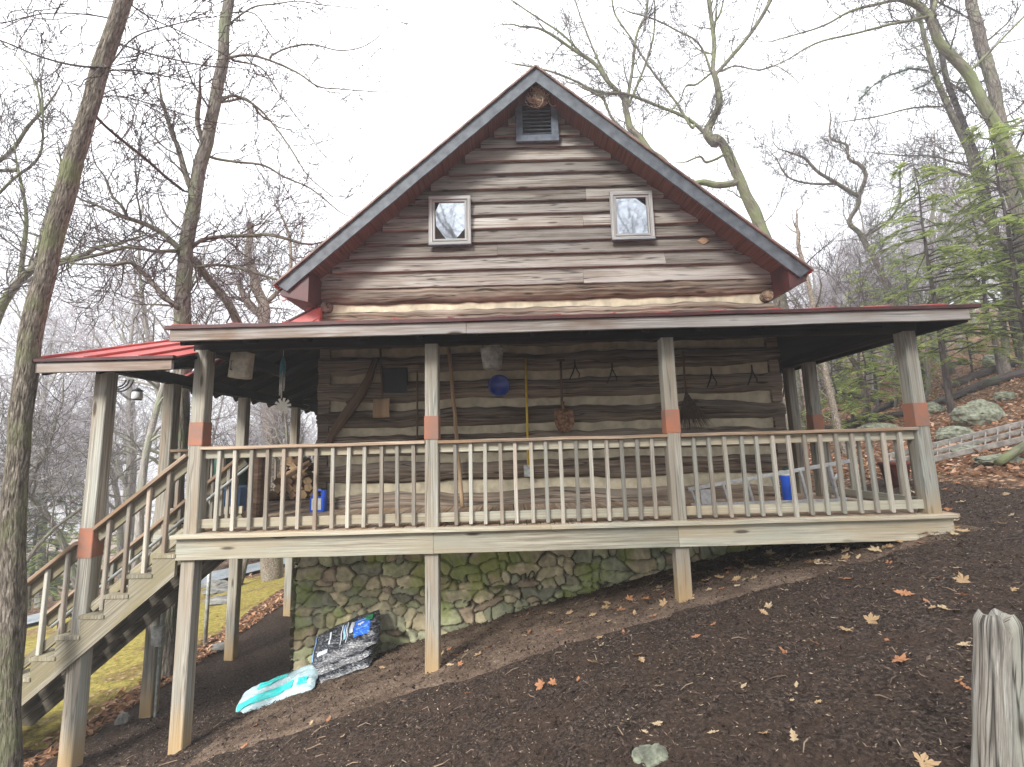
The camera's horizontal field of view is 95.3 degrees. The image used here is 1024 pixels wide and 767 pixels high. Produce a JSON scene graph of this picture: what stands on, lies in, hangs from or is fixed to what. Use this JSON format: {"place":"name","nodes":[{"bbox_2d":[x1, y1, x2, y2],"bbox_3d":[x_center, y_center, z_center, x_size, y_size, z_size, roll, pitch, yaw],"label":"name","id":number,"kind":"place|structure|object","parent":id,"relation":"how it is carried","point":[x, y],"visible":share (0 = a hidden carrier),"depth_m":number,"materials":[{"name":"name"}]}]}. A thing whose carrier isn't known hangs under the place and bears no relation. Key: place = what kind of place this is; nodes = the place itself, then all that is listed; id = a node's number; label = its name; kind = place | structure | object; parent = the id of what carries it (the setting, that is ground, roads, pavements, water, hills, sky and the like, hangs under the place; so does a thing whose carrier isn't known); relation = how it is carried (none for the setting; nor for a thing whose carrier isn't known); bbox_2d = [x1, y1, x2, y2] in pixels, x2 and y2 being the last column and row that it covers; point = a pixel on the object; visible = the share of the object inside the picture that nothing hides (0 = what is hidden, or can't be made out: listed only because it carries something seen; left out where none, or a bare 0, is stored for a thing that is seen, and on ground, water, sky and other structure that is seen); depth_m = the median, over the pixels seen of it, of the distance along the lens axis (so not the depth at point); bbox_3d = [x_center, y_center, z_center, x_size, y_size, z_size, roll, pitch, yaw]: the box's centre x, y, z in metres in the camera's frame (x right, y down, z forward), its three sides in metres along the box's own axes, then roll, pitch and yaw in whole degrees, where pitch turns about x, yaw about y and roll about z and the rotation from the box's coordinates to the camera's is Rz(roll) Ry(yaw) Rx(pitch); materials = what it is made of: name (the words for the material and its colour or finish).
{"place":"outdoors","nodes":[
{"label":"outdoors","id":0,"kind":"place"},
{"bbox_2d":[27,558,284,623],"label":"driveway","id":1,"kind":"structure","parent":0,"point":[215,575],"depth_m":13.11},
{"bbox_2d":[0,0,1023,540],"label":"sky","id":2,"kind":"structure","parent":0,"point":[434,61],"materials":[{"name":"white"}]},
{"bbox_2d":[22,308,1023,766],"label":"ground","id":3,"kind":"structure","parent":0,"point":[264,648],"depth_m":3.83,"materials":[{"name":"soil"}]},
{"bbox_2d":[0,374,87,587],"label":"bare tree","id":4,"kind":"object","parent":3,"relation":"on","point":[58,535],"visible":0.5,"depth_m":12.49,"materials":[{"name":"grey plant"}]},
{"bbox_2d":[27,513,76,608],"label":"pine tree","id":5,"kind":"object","parent":3,"relation":"on","point":[55,582],"visible":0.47,"depth_m":13.44,"materials":[{"name":"green plant"}]},
{"bbox_2d":[26,420,81,609],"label":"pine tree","id":6,"kind":"object","parent":3,"relation":"on","point":[34,544],"visible":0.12,"depth_m":15.49,"materials":[{"name":"green plant"}]},
{"bbox_2d":[0,329,131,554],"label":"bare tree","id":7,"kind":"object","parent":3,"relation":"on","point":[41,459],"visible":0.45,"depth_m":12.23,"materials":[{"name":"grey plant"}]},
{"bbox_2d":[0,207,143,599],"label":"bare tree","id":8,"kind":"object","parent":3,"relation":"on","point":[19,316],"visible":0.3,"depth_m":16.15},
{"bbox_2d":[27,466,117,600],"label":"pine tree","id":9,"kind":"object","parent":3,"relation":"on","point":[75,526],"visible":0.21,"depth_m":17.47,"materials":[{"name":"green plant"}]},
{"bbox_2d":[0,267,155,528],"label":"bare tree","id":10,"kind":"object","parent":3,"relation":"on","point":[53,353],"visible":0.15,"depth_m":20.84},
{"bbox_2d":[0,311,159,513],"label":"bare tree","id":11,"kind":"object","parent":3,"relation":"on","point":[76,413],"visible":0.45,"depth_m":14.28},
{"bbox_2d":[0,302,160,580],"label":"bare tree","id":12,"kind":"object","parent":3,"relation":"on","point":[120,537],"visible":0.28,"depth_m":15.40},
{"bbox_2d":[0,305,160,607],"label":"bare tree","id":13,"kind":"object","parent":3,"relation":"on","point":[41,549],"visible":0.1,"depth_m":16.45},
{"bbox_2d":[0,0,165,354],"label":"oak tree","id":14,"kind":"object","parent":3,"relation":"on","point":[27,217],"visible":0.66,"depth_m":8.78,"materials":[{"name":"grey plant"}]},
{"bbox_2d":[26,421,158,562],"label":"bare tree","id":15,"kind":"object","parent":3,"relation":"on","point":[39,544],"visible":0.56,"depth_m":11.65,"materials":[{"name":"grey plant"}]},
{"bbox_2d":[0,374,185,533],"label":"bare tree","id":16,"kind":"object","parent":3,"relation":"on","point":[107,509],"visible":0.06,"depth_m":19.11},
{"bbox_2d":[0,167,242,514],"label":"bare tree","id":17,"kind":"object","parent":3,"relation":"on","point":[155,386],"visible":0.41,"depth_m":12.84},
{"bbox_2d":[0,208,258,542],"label":"bare tree","id":18,"kind":"object","parent":3,"relation":"on","point":[128,489],"visible":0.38,"depth_m":15.16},
{"bbox_2d":[2,262,261,561],"bbox_3d":[-15.645,1.477,18.963,6.904,12.934,8.016,-6,-9,30],"label":"bare tree","id":19,"kind":"object","parent":3,"relation":"on","point":[124,461],"visible":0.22,"depth_m":18.88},
{"bbox_2d":[21,454,264,725],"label":"staircase","id":20,"kind":"structure","parent":3,"relation":"on","point":[129,605],"depth_m":4.79,"materials":[{"name":"brown wood"}]},
{"bbox_2d":[0,0,295,766],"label":"oak tree","id":21,"kind":"object","parent":3,"relation":"on","point":[13,543],"visible":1,"depth_m":4.82,"materials":[{"name":"brown plant"}]},
{"bbox_2d":[82,163,312,568],"bbox_3d":[-7.967,-0.175,13.512,5.841,12.126,5.948,-1,-8,-7],"label":"bare tree","id":22,"kind":"object","parent":3,"relation":"on","point":[140,514],"visible":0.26,"depth_m":12.03,"materials":[{"name":"plant"}]},
{"bbox_2d":[203,573,210,644],"bbox_3d":[-5.049,3.563,7.746,0.068,1.640,0.068,-2,-8,0],"label":"steel pole","id":23,"kind":"object","parent":3,"relation":"on","point":[206,617],"visible":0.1,"depth_m":7.71,"materials":[{"name":"metal"}]},
{"bbox_2d":[125,319,288,449],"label":"bare tree","id":24,"kind":"object","parent":3,"relation":"on","point":[220,406],"visible":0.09,"depth_m":18.36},
{"bbox_2d":[0,0,417,677],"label":"oak tree","id":25,"kind":"object","parent":3,"relation":"on","point":[180,304],"visible":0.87,"depth_m":7.69,"materials":[{"name":"brown plant"}]},
{"bbox_2d":[135,310,316,487],"bbox_3d":[-5.866,1.400,10.171,3.284,6.817,3.344,-1,-8,-6],"label":"bare tree","id":26,"kind":"object","parent":3,"relation":"on","point":[285,425],"visible":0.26,"depth_m":10.77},
{"bbox_2d":[145,401,312,585],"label":"bare tree","id":27,"kind":"object","parent":3,"relation":"on","point":[245,564],"visible":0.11,"depth_m":11.69,"materials":[{"name":"grey plant"}]},
{"bbox_2d":[190,396,316,445],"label":"bare tree","id":28,"kind":"object","parent":3,"relation":"on","point":[232,441],"visible":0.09,"depth_m":18.04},
{"bbox_2d":[169,151,341,581],"bbox_3d":[-6.664,-0.532,12.780,4.445,11.969,4.904,6,-11,-44],"label":"oak tree","id":29,"kind":"object","parent":3,"relation":"on","point":[271,569],"visible":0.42,"depth_m":12.91,"materials":[{"name":"grey plant"}]},
{"bbox_2d":[236,664,317,712],"bbox_3d":[-2.761,3.642,5.517,0.937,0.470,0.412,-2,-8,0],"label":"soil bag","id":30,"kind":"object","parent":3,"relation":"on","point":[303,679],"visible":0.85,"depth_m":5.44,"materials":[{"name":"plastic"}]},
{"bbox_2d":[315,646,378,684],"bbox_3d":[-2.068,3.505,5.776,0.773,0.355,0.498,-2,-8,0],"label":"mulch bag","id":31,"kind":"object","parent":3,"relation":"on","point":[352,668],"visible":0.45,"depth_m":5.57,"materials":[{"name":"black plastic"}]},
{"bbox_2d":[311,643,376,675],"bbox_3d":[-2.109,3.400,5.843,0.816,0.367,0.506,-2,-8,0],"label":"mulch bag","id":32,"kind":"object","parent":31,"relation":"on","point":[347,661],"visible":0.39,"depth_m":5.62,"materials":[{"name":"black plastic"}]},
{"bbox_2d":[311,609,379,668],"bbox_3d":[-2.085,3.226,5.895,0.890,0.541,0.496,-2,-8,0],"label":"mulch bag","id":33,"kind":"object","parent":32,"relation":"on","point":[356,635],"visible":0.99,"depth_m":5.79,"materials":[{"name":"black plastic"}]},
{"bbox_2d":[23,342,1023,766],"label":"leaf litter","id":34,"kind":"object","parent":3,"relation":"on","point":[127,700],"visible":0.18,"depth_m":7.41,"materials":[{"name":"plant"}]},
{"bbox_2d":[272,64,814,671],"bbox_3d":[0.485,0.314,10.443,7.540,9.060,8.356,-2,-8,0],"label":"log cabin","id":35,"kind":"object","parent":3,"relation":"on","point":[508,200],"visible":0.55,"depth_m":6.84,"materials":[{"name":"brown wood"}]},
{"bbox_2d":[322,357,378,456],"bbox_3d":[-2.318,0.329,6.679,0.810,1.419,0.137,-2,-8,0],"label":"crooked yoke","id":36,"kind":"object","parent":35,"relation":"attached to","point":[349,409],"visible":0.91,"depth_m":6.64,"materials":[{"name":"brown wood"}]},
{"bbox_2d":[373,348,389,417],"bbox_3d":[-1.874,-0.070,6.738,0.239,1.123,0.081,-2,-8,0],"label":"square shovel","id":37,"kind":"object","parent":35,"relation":"hanging from","point":[381,406],"visible":1,"depth_m":6.67,"materials":[{"name":"brown metal"}]},
{"bbox_2d":[382,367,407,392],"bbox_3d":[-1.714,-0.043,6.804,0.380,0.370,0.050,-2,-8,0],"label":"wall screen","id":38,"kind":"object","parent":35,"relation":"attached to","point":[395,380],"depth_m":6.78,"materials":[{"name":"black metal"}]},
{"bbox_2d":[428,195,471,246],"bbox_3d":[-0.943,-2.466,7.073,0.654,0.794,0.065,-2,-8,0],"label":"window","id":39,"kind":"structure","parent":35,"relation":"in","point":[449,216],"depth_m":7.08,"materials":[{"name":"clear glass"}]},
{"bbox_2d":[480,345,503,369],"bbox_3d":[-0.257,-0.386,6.013,0.312,0.404,0.312,-2,-8,0],"label":"galvanised pail","id":40,"kind":"object","parent":35,"relation":"hanging from","point":[492,357],"visible":0.94,"depth_m":5.89,"materials":[{"name":"metal"}]},
{"bbox_2d":[488,375,509,395],"bbox_3d":[-0.186,0.032,6.723,0.316,0.316,0.062,-2,-8,0],"label":"enamel basin","id":41,"kind":"object","parent":35,"relation":"attached to","point":[498,385],"visible":1,"depth_m":6.73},
{"bbox_2d":[32,303,981,766],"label":"porch","id":42,"kind":"object","parent":35,"relation":"attached to","point":[676,521],"visible":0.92,"depth_m":4.84,"materials":[{"name":"brown wood"}]},
{"bbox_2d":[150,613,165,716],"bbox_3d":[-4.258,2.903,5.639,0.130,2.350,0.084,-2,-8,0],"label":"electrical conduit","id":43,"kind":"object","parent":42,"relation":"attached to","point":[158,633],"visible":0.66,"depth_m":5.58,"materials":[{"name":"metal"}]},
{"bbox_2d":[213,458,248,484],"bbox_3d":[-4.405,1.486,7.382,0.660,0.891,0.660,-2,-8,0],"label":"covered grill","id":44,"kind":"object","parent":42,"relation":"on","point":[243,478],"visible":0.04,"depth_m":7.17,"materials":[{"name":"black fabric"}]},
{"bbox_2d":[223,485,247,509],"bbox_3d":[-4.047,1.660,6.750,0.440,0.340,0.400,-2,-8,0],"label":"storage tote","id":45,"kind":"object","parent":42,"relation":"on","point":[242,495],"visible":0.2,"depth_m":6.64,"materials":[{"name":"blue plastic"}]},
{"bbox_2d":[228,352,254,378],"bbox_3d":[-3.155,-0.275,5.449,0.272,0.437,0.265,-2,-8,0],"label":"hanging bucket","id":46,"kind":"object","parent":42,"relation":"hanging from","point":[241,364],"visible":0.84,"depth_m":5.35,"materials":[{"name":"white metal"}]},
{"bbox_2d":[274,351,290,413],"bbox_3d":[-2.923,-0.080,5.980,0.212,0.954,0.074,-2,-8,0],"label":"wind chime","id":47,"kind":"object","parent":42,"relation":"hanging from","point":[283,405],"visible":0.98,"depth_m":5.94,"materials":[{"name":"white paint"}]},
{"bbox_2d":[310,488,326,511],"bbox_3d":[-2.632,1.581,6.350,0.200,0.315,0.124,-2,-8,0],"label":"blue jug","id":48,"kind":"object","parent":42,"relation":"on","point":[322,502],"visible":0.81,"depth_m":6.29,"materials":[{"name":"plastic"}]},
{"bbox_2d":[447,347,464,506],"bbox_3d":[-0.796,0.578,6.586,0.064,2.259,0.333,6,-11,-42],"label":"wooden pole","id":49,"kind":"object","parent":42,"relation":"on","point":[461,495],"visible":0.91,"depth_m":6.58,"materials":[{"name":"brown wood"}]},
{"bbox_2d":[688,459,850,505],"bbox_3d":[3.220,1.244,5.829,2.050,0.537,0.075,-2,-8,0],"label":"step ladder","id":50,"kind":"object","parent":42,"relation":"on","point":[705,496],"visible":0.7,"depth_m":5.80,"materials":[{"name":"metal"}]},
{"bbox_2d":[779,467,791,499],"bbox_3d":[3.647,1.329,6.212,0.173,0.438,0.170,-2,-8,0],"label":"blue canister","id":51,"kind":"object","parent":42,"relation":"on","point":[786,486],"visible":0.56,"depth_m":6.16,"materials":[{"name":"plastic"}]},
{"bbox_2d":[524,358,529,476],"bbox_3d":[0.210,0.468,6.685,0.130,1.698,0.062,-2,-8,0],"label":"yellow pole tool","id":52,"kind":"object","parent":35,"relation":"hanging from","point":[527,470],"visible":0.81,"depth_m":6.67,"materials":[{"name":"metal"}]},
{"bbox_2d":[525,86,555,108],"bbox_3d":[0.448,-4.407,7.162,0.623,0.486,0.298,-2,-8,0],"label":"bird nest","id":53,"kind":"object","parent":35,"relation":"on","point":[538,97],"visible":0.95,"depth_m":7.12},
{"bbox_2d":[554,359,573,432],"bbox_3d":[0.733,0.176,6.694,0.283,1.076,0.083,-2,-8,0],"label":"round point shovel","id":54,"kind":"object","parent":35,"relation":"hanging from","point":[564,420],"visible":1,"depth_m":6.64,"materials":[{"name":"brown metal"}]},
{"bbox_2d":[609,190,655,241],"bbox_3d":[1.820,-2.542,7.073,0.663,0.786,0.065,-2,-8,0],"label":"window","id":55,"kind":"structure","parent":35,"relation":"in","point":[631,212],"depth_m":7.08,"materials":[{"name":"clear glass"}]},
{"bbox_2d":[680,351,709,431],"bbox_3d":[2.547,0.102,6.693,0.527,1.170,0.128,-2,-8,0],"label":"twig broom","id":56,"kind":"object","parent":35,"relation":"hanging from","point":[689,405],"visible":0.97,"depth_m":6.64,"materials":[{"name":"brown wood"}]},
{"bbox_2d":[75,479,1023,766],"bbox_3d":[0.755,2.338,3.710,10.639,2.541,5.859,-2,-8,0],"label":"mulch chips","id":57,"kind":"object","parent":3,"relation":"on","point":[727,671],"visible":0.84,"depth_m":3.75,"materials":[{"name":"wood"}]},
{"bbox_2d":[476,0,700,161],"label":"oak tree","id":58,"kind":"object","parent":3,"relation":"on","point":[627,122],"visible":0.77,"depth_m":14.82,"materials":[{"name":"grey plant"}]},
{"bbox_2d":[631,743,668,766],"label":"rock","id":59,"kind":"object","parent":3,"relation":"on","point":[653,755],"visible":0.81,"depth_m":2.52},
{"bbox_2d":[576,0,829,433],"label":"oak tree","id":60,"kind":"object","parent":3,"relation":"on","point":[750,203],"visible":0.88,"depth_m":14.70,"materials":[{"name":"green plant"}]},
{"bbox_2d":[770,177,875,453],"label":"bare tree","id":61,"kind":"object","parent":3,"relation":"on","point":[829,395],"visible":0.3,"depth_m":10.46,"materials":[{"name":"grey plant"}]},
{"bbox_2d":[771,229,883,400],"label":"bare tree","id":62,"kind":"object","parent":3,"relation":"on","point":[822,294],"visible":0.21,"depth_m":20.38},
{"bbox_2d":[801,354,887,428],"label":"hemlock tree","id":63,"kind":"object","parent":3,"relation":"on","point":[838,382],"visible":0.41,"depth_m":12.93,"materials":[{"name":"green plant"}]},
{"bbox_2d":[772,241,919,425],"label":"bare tree","id":64,"kind":"object","parent":3,"relation":"on","point":[864,391],"visible":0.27,"depth_m":12.09,"materials":[{"name":"grey plant"}]},
{"bbox_2d":[735,73,960,304],"bbox_3d":[12.246,-5.244,16.495,8.095,11.742,3.906,-2,-8,0],"label":"oak tree","id":65,"kind":"object","parent":3,"relation":"on","point":[849,191],"visible":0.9,"depth_m":16.94,"materials":[{"name":"grey plant"}]},
{"bbox_2d":[807,399,898,429],"bbox_3d":[10.581,0.935,13.984,3.012,1.029,2.114,-2,-8,0],"label":"fallen log","id":66,"kind":"object","parent":3,"relation":"on","point":[882,407],"visible":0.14,"depth_m":13.97,"materials":[{"name":"brown wood"}]},
{"bbox_2d":[789,228,919,363],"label":"bare tree","id":67,"kind":"object","parent":3,"relation":"on","point":[828,274],"visible":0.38,"depth_m":18.51,"materials":[{"name":"grey plant"}]},
{"bbox_2d":[800,215,919,396],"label":"bare tree","id":68,"kind":"object","parent":3,"relation":"on","point":[834,297],"visible":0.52,"depth_m":17.56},
{"bbox_2d":[823,347,901,428],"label":"hemlock tree","id":69,"kind":"object","parent":3,"relation":"on","point":[870,413],"visible":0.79,"depth_m":11.61,"materials":[{"name":"green plant"}]},
{"bbox_2d":[795,215,938,387],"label":"bare tree","id":70,"kind":"object","parent":3,"relation":"on","point":[868,377],"visible":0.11,"depth_m":20.19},
{"bbox_2d":[720,0,1023,200],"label":"oak tree","id":71,"kind":"object","parent":3,"relation":"on","point":[957,62],"visible":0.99,"depth_m":11.87,"materials":[{"name":"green plant"}]},
{"bbox_2d":[812,166,965,392],"bbox_3d":[15.127,-4.113,18.800,4.885,9.515,4.856,-4,-8,1],"label":"bare tree","id":72,"kind":"object","parent":3,"relation":"on","point":[866,254],"visible":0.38,"depth_m":19.19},
{"bbox_2d":[824,269,960,406],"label":"hemlock tree","id":73,"kind":"object","parent":3,"relation":"on","point":[875,369],"visible":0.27,"depth_m":14.42,"materials":[{"name":"green plant"}]},
{"bbox_2d":[877,461,910,486],"bbox_3d":[5.638,1.329,6.861,0.400,0.360,0.396,-2,-8,0],"label":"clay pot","id":74,"kind":"object","parent":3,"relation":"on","point":[894,474],"visible":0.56,"depth_m":6.75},
{"bbox_2d":[847,297,952,406],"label":"bare tree","id":75,"kind":"object","parent":3,"relation":"on","point":[895,399],"visible":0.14,"depth_m":14.55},
{"bbox_2d":[828,212,982,388],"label":"bare tree","id":76,"kind":"object","parent":3,"relation":"on","point":[886,277],"visible":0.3,"depth_m":16.12,"materials":[{"name":"grey plant"}]},
{"bbox_2d":[845,388,966,428],"bbox_3d":[10.261,0.666,12.102,2.734,0.979,0.822,-5,-9,21],"label":"fallen log","id":77,"kind":"object","parent":3,"relation":"on","point":[962,392],"visible":0.6,"depth_m":11.97,"materials":[{"name":"brown wood"}]},
{"bbox_2d":[852,222,961,377],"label":"hemlock tree","id":78,"kind":"object","parent":3,"relation":"on","point":[873,236],"visible":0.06,"depth_m":20.25,"materials":[{"name":"green plant"}]},
{"bbox_2d":[846,258,970,401],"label":"bare tree","id":79,"kind":"object","parent":3,"relation":"on","point":[928,381],"visible":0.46,"depth_m":13.22,"materials":[{"name":"grey plant"}]},
{"bbox_2d":[809,0,1023,367],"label":"oak tree","id":80,"kind":"object","parent":3,"relation":"on","point":[946,106],"visible":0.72,"depth_m":13.99,"materials":[{"name":"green plant"}]},
{"bbox_2d":[840,108,994,364],"bbox_3d":[16.918,-5.987,19.205,5.503,10.782,5.536,-9,-10,42],"label":"bare tree","id":81,"kind":"object","parent":3,"relation":"on","point":[932,215],"visible":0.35,"depth_m":19.21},
{"bbox_2d":[862,246,982,381],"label":"hemlock tree","id":82,"kind":"object","parent":3,"relation":"on","point":[896,288],"visible":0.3,"depth_m":15.02,"materials":[{"name":"green plant"}]},
{"bbox_2d":[912,751,940,766],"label":"fallen leaf","id":83,"kind":"object","parent":3,"relation":"on","point":[921,758],"visible":1,"depth_m":2.05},
{"bbox_2d":[857,116,999,348],"bbox_3d":[20.330,-7.169,22.520,5.952,11.662,5.988,-8,-11,39],"label":"bare tree","id":84,"kind":"object","parent":3,"relation":"on","point":[931,202],"visible":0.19,"depth_m":22.59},
{"bbox_2d":[871,237,986,374],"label":"bare tree","id":85,"kind":"object","parent":3,"relation":"on","point":[952,371],"visible":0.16,"depth_m":17.10,"materials":[{"name":"grey plant"}]},
{"bbox_2d":[856,0,1016,356],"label":"bare tree","id":86,"kind":"object","parent":3,"relation":"on","point":[890,73],"visible":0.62,"depth_m":14.34,"materials":[{"name":"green plant"}]},
{"bbox_2d":[876,122,1006,350],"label":"bare tree","id":87,"kind":"object","parent":3,"relation":"on","point":[960,228],"visible":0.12,"depth_m":22.01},
{"bbox_2d":[877,158,1005,340],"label":"bare tree","id":88,"kind":"object","parent":3,"relation":"on","point":[939,231],"visible":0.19,"depth_m":20.33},
{"bbox_2d":[860,159,1023,413],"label":"hemlock tree","id":89,"kind":"object","parent":3,"relation":"on","point":[949,398],"visible":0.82,"depth_m":11.10,"materials":[{"name":"green plant"}]},
{"bbox_2d":[860,0,1023,283],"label":"oak tree","id":90,"kind":"object","parent":3,"relation":"on","point":[994,89],"visible":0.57,"depth_m":13.21,"materials":[{"name":"grey plant"}]},
{"bbox_2d":[887,159,1005,346],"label":"bare tree","id":91,"kind":"object","parent":3,"relation":"on","point":[935,245],"visible":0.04,"depth_m":24.92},
{"bbox_2d":[934,426,974,440],"bbox_3d":[8.265,0.978,8.729,0.642,0.375,0.541,-2,-8,0],"label":"rock","id":92,"kind":"object","parent":3,"relation":"on","point":[947,432],"visible":0.6,"depth_m":8.62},
{"bbox_2d":[888,420,1023,466],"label":"fence","id":93,"kind":"object","parent":3,"relation":"on","point":[996,444],"visible":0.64,"depth_m":7.66,"materials":[{"name":"wood"}]},
{"bbox_2d":[910,162,1023,372],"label":"bare tree","id":94,"kind":"object","parent":3,"relation":"on","point":[1005,365],"visible":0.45,"depth_m":12.89,"materials":[{"name":"grey plant"}]},
{"bbox_2d":[923,271,1016,376],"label":"hemlock tree","id":95,"kind":"object","parent":3,"relation":"on","point":[963,362],"visible":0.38,"depth_m":14.55,"materials":[{"name":"green plant"}]},
{"bbox_2d":[917,176,1023,374],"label":"hemlock tree","id":96,"kind":"object","parent":3,"relation":"on","point":[998,362],"visible":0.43,"depth_m":13.25,"materials":[{"name":"green plant"}]},
{"bbox_2d":[919,116,1023,373],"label":"hemlock tree","id":97,"kind":"object","parent":3,"relation":"on","point":[1007,218],"visible":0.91,"depth_m":10.15,"materials":[{"name":"green plant"}]},
{"bbox_2d":[949,399,1005,425],"bbox_3d":[9.413,0.630,9.389,0.858,0.643,0.733,-4,-8,16],"label":"rock","id":98,"kind":"object","parent":3,"relation":"on","point":[978,411],"visible":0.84,"depth_m":9.26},
{"bbox_2d":[942,358,1018,388],"bbox_3d":[14.073,-0.312,13.932,2.444,1.003,0.667,-3,-8,11],"label":"fallen log","id":99,"kind":"object","parent":3,"relation":"on","point":[981,373],"visible":0.51,"depth_m":13.94,"materials":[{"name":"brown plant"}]},
{"bbox_2d":[956,368,1023,393],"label":"fallen log","id":100,"kind":"object","parent":3,"relation":"on","point":[994,380],"visible":0.76,"depth_m":12.08,"materials":[{"name":"wood"}]},
{"bbox_2d":[970,608,1023,766],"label":"fence stake","id":101,"kind":"object","parent":3,"relation":"on","point":[997,697],"visible":1,"depth_m":1.76,"materials":[{"name":"grey wood"}]},
{"bbox_2d":[972,454,1023,464],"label":"rock","id":102,"kind":"object","parent":3,"relation":"on","point":[986,460],"visible":0.59,"depth_m":6.54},
{"bbox_2d":[993,391,1016,400],"bbox_3d":[11.021,0.308,10.438,0.463,0.284,0.356,-2,-8,0],"label":"rock","id":103,"kind":"object","parent":3,"relation":"on","point":[1001,396],"visible":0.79,"depth_m":10.34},
{"bbox_2d":[993,442,1023,465],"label":"fallen log","id":104,"kind":"object","parent":3,"relation":"on","point":[1010,454],"visible":1,"depth_m":6.34,"materials":[{"name":"wood"}]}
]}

